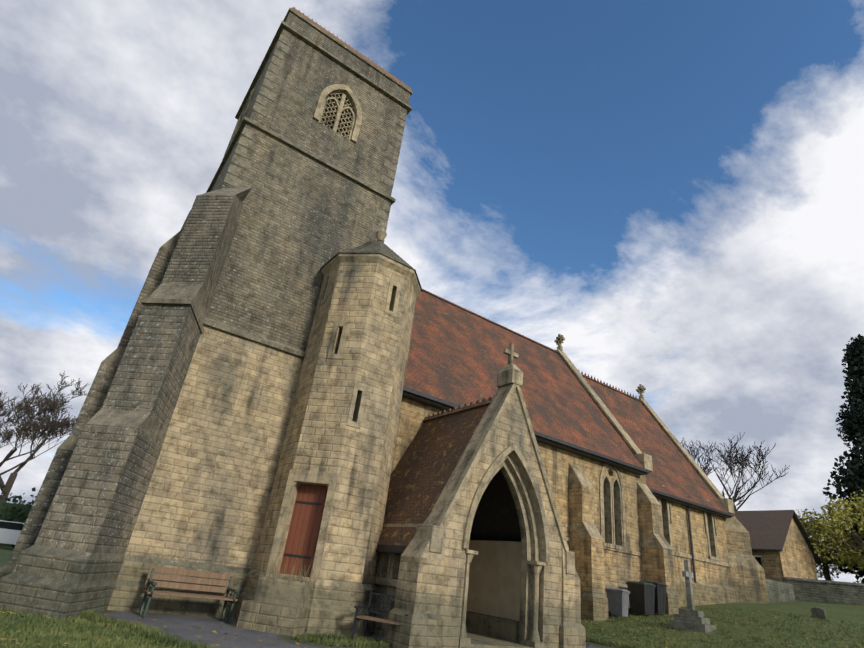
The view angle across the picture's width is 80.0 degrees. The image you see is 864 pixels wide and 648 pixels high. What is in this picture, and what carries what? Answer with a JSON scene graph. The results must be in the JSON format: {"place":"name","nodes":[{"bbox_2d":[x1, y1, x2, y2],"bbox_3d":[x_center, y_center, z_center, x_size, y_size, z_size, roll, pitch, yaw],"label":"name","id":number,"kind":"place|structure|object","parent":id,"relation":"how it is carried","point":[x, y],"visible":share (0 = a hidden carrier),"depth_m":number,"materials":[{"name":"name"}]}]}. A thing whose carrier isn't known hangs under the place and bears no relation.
{"place":"outdoors","nodes":[
{"label":"outdoors","id":0,"kind":"place"},
{"bbox_2d":[125,12,410,568],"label":"tower walls","id":1,"kind":"structure","parent":0,"point":[303,219],"depth_m":15.08,"materials":[{"name":"beige stone"}]},
{"bbox_2d":[252,262,416,583],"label":"stair turret walls","id":2,"kind":"structure","parent":0,"point":[321,436],"depth_m":13.51,"materials":[{"name":"beige stone"}]},
{"bbox_2d":[95,610,615,647],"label":"tarmac path","id":3,"kind":"structure","parent":0,"point":[180,625],"depth_m":9.79,"materials":[{"name":"grey asphalt"}]},
{"bbox_2d":[138,566,238,622],"bbox_3d":[-5.190,5.842,11.095,1.850,0.915,0.721,23,-30,-29],"label":"bench","id":4,"kind":"object","parent":3,"relation":"on","point":[150,583],"visible":0.96,"depth_m":11.29,"materials":[{"name":"brown wood"}]},
{"bbox_2d":[351,592,407,640],"bbox_3d":[-0.963,6.336,11.007,1.300,0.935,0.719,-4,-28,23],"label":"iron bench","id":5,"kind":"object","parent":3,"relation":"on","point":[367,617],"visible":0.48,"depth_m":11.31,"materials":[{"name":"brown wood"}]},
{"bbox_2d":[0,609,860,647],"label":"fallen leaves","id":6,"kind":"object","parent":3,"relation":"on","point":[215,632],"visible":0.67,"depth_m":12.53,"materials":[{"name":"plant"}]},
{"bbox_2d":[374,552,400,595],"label":"porch side walls","id":7,"kind":"structure","parent":0,"point":[386,589],"depth_m":13.04,"materials":[{"name":"brown stone"}]},
{"bbox_2d":[0,546,863,647],"bbox_3d":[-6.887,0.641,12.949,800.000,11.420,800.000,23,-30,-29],"label":"ground","id":8,"kind":"structure","parent":0,"point":[853,614],"depth_m":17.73,"materials":[{"name":"green plant"}]},
{"bbox_2d":[0,520,23,547],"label":"van","id":9,"kind":"object","parent":8,"relation":"on","point":[10,531],"visible":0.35,"depth_m":30.07,"materials":[{"name":"white paint"}]},
{"bbox_2d":[0,486,36,546],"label":"hedge","id":10,"kind":"object","parent":8,"relation":"on","point":[14,511],"visible":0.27,"depth_m":33.80,"materials":[{"name":"green plant"}]},
{"bbox_2d":[0,389,70,463],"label":"bare tree","id":11,"kind":"object","parent":8,"relation":"on","point":[18,407],"visible":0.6,"depth_m":42.77,"materials":[{"name":"brown plant"}]},
{"bbox_2d":[0,371,89,501],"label":"bare tree","id":12,"kind":"object","parent":8,"relation":"on","point":[23,430],"visible":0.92,"depth_m":42.24,"materials":[{"name":"brown plant"}]},
{"bbox_2d":[0,7,412,619],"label":"tower stone trim","id":13,"kind":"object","parent":8,"relation":"on","point":[68,557],"visible":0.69,"depth_m":11.60,"materials":[{"name":"grey stone"}]},
{"bbox_2d":[234,227,422,636],"bbox_3d":[-2.455,2.011,14.770,3.674,12.200,3.674,23,-30,-29],"label":"turret stone trim","id":14,"kind":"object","parent":8,"relation":"on","point":[281,606],"visible":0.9,"depth_m":11.80,"materials":[{"name":"beige stone"}]},
{"bbox_2d":[260,557,314,582],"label":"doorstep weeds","id":15,"kind":"object","parent":14,"relation":"on","point":[299,575],"visible":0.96,"depth_m":11.43,"materials":[{"name":"green plant"}]},
{"bbox_2d":[373,343,585,647],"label":"porch stone trim","id":16,"kind":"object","parent":8,"relation":"on","point":[490,614],"visible":0.56,"depth_m":12.88,"materials":[{"name":"beige stone"}]},
{"bbox_2d":[439,389,561,647],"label":"porch front wall","id":17,"kind":"structure","parent":16,"relation":"attached to","point":[510,428],"depth_m":13.00,"materials":[{"name":"stone"}]},
{"bbox_2d":[376,397,520,552],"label":"porch roof","id":18,"kind":"structure","parent":17,"relation":"on","point":[421,473],"depth_m":14.86,"materials":[{"name":"brown tile"}]},
{"bbox_2d":[554,334,679,620],"bbox_3d":[1.225,5.053,23.790,15.400,15.942,11.211,23,-30,-29],"label":"nave stone trim","id":19,"kind":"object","parent":8,"relation":"on","point":[585,539],"visible":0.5,"depth_m":20.89,"materials":[{"name":"beige stone"}]},
{"bbox_2d":[605,588,629,616],"bbox_3d":[6.875,10.320,19.050,0.570,0.945,0.797,28,-33,-36],"label":"grey wheelie bin","id":20,"kind":"object","parent":8,"relation":"on","point":[618,600],"visible":0.94,"depth_m":18.89,"materials":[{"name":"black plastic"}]},
{"bbox_2d":[626,581,655,614],"bbox_3d":[8.059,10.567,19.800,0.686,1.141,0.943,21,-29,-26],"label":"wheelie bin","id":21,"kind":"object","parent":8,"relation":"on","point":[642,598],"visible":0.98,"depth_m":19.60,"materials":[{"name":"grey plastic"}]},
{"bbox_2d":[639,581,666,613],"bbox_3d":[8.671,10.754,20.198,0.686,1.141,0.943,25,-31,-32],"label":"wheelie bin","id":22,"kind":"object","parent":8,"relation":"on","point":[660,600],"visible":0.4,"depth_m":19.91,"materials":[{"name":"grey plastic"}]},
{"bbox_2d":[669,560,715,633],"bbox_3d":[8.553,9.059,17.060,1.100,2.250,1.100,-17,-35,40],"label":"grave cross","id":23,"kind":"object","parent":8,"relation":"on","point":[690,618],"visible":0.88,"depth_m":16.61,"materials":[{"name":"stone"}]},
{"bbox_2d":[636,384,768,606],"bbox_3d":[13.682,9.821,29.273,7.482,15.135,12.328,5,-26,6],"label":"chancel stone trim","id":24,"kind":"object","parent":8,"relation":"on","point":[748,579],"visible":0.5,"depth_m":26.05,"materials":[{"name":"beige stone"}]},
{"bbox_2d":[681,432,788,510],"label":"bare tree","id":25,"kind":"object","parent":8,"relation":"on","point":[742,457],"visible":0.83,"depth_m":40.78,"materials":[{"name":"brown plant"}]},
{"bbox_2d":[752,517,817,582],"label":"hall walls","id":26,"kind":"structure","parent":8,"relation":"on","point":[794,558],"depth_m":29.51,"materials":[{"name":"beige stone"}]},
{"bbox_2d":[734,510,820,561],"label":"hall roof","id":27,"kind":"structure","parent":26,"relation":"on","point":[767,530],"depth_m":30.74,"materials":[{"name":"brown tile"}]},
{"bbox_2d":[766,577,863,605],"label":"churchyard wall","id":28,"kind":"structure","parent":8,"relation":"on","point":[816,590],"depth_m":26.84,"materials":[{"name":"stone"}]},
{"bbox_2d":[811,607,825,618],"bbox_3d":[15.480,11.666,20.584,0.090,0.600,0.450,10,-22,-40],"label":"headstone","id":29,"kind":"object","parent":8,"relation":"on","point":[818,612],"visible":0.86,"depth_m":20.58,"materials":[{"name":"stone"}]},
{"bbox_2d":[796,490,863,570],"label":"autumn tree","id":30,"kind":"object","parent":8,"relation":"on","point":[832,542],"visible":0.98,"depth_m":30.85,"materials":[{"name":"green plant"}]},
{"bbox_2d":[802,516,863,580],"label":"autumn tree","id":31,"kind":"object","parent":8,"relation":"on","point":[825,566],"visible":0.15,"depth_m":34.15,"materials":[{"name":"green plant"}]},
{"bbox_2d":[822,334,863,583],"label":"yew tree","id":32,"kind":"object","parent":8,"relation":"on","point":[852,424],"visible":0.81,"depth_m":35.08,"materials":[{"name":"green plant"}]},
{"bbox_2d":[0,0,863,582],"label":"sky","id":33,"kind":"structure","parent":0,"point":[672,191],"materials":[{"name":"blue"}]},
{"bbox_2d":[391,397,645,583],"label":"nave walls","id":34,"kind":"structure","parent":0,"point":[621,568],"depth_m":20.98,"materials":[{"name":"beige stone"}]},
{"bbox_2d":[402,289,649,474],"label":"nave roof","id":35,"kind":"structure","parent":34,"relation":"on","point":[457,356],"depth_m":22.84,"materials":[{"name":"red tile"}]},
{"bbox_2d":[655,497,731,586],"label":"chancel walls","id":36,"kind":"structure","parent":0,"point":[707,572],"depth_m":25.32,"materials":[{"name":"beige stone"}]},
{"bbox_2d":[578,370,733,517],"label":"chancel roof","id":37,"kind":"structure","parent":36,"relation":"on","point":[676,475],"depth_m":28.43,"materials":[{"name":"red tile"}]}
]}

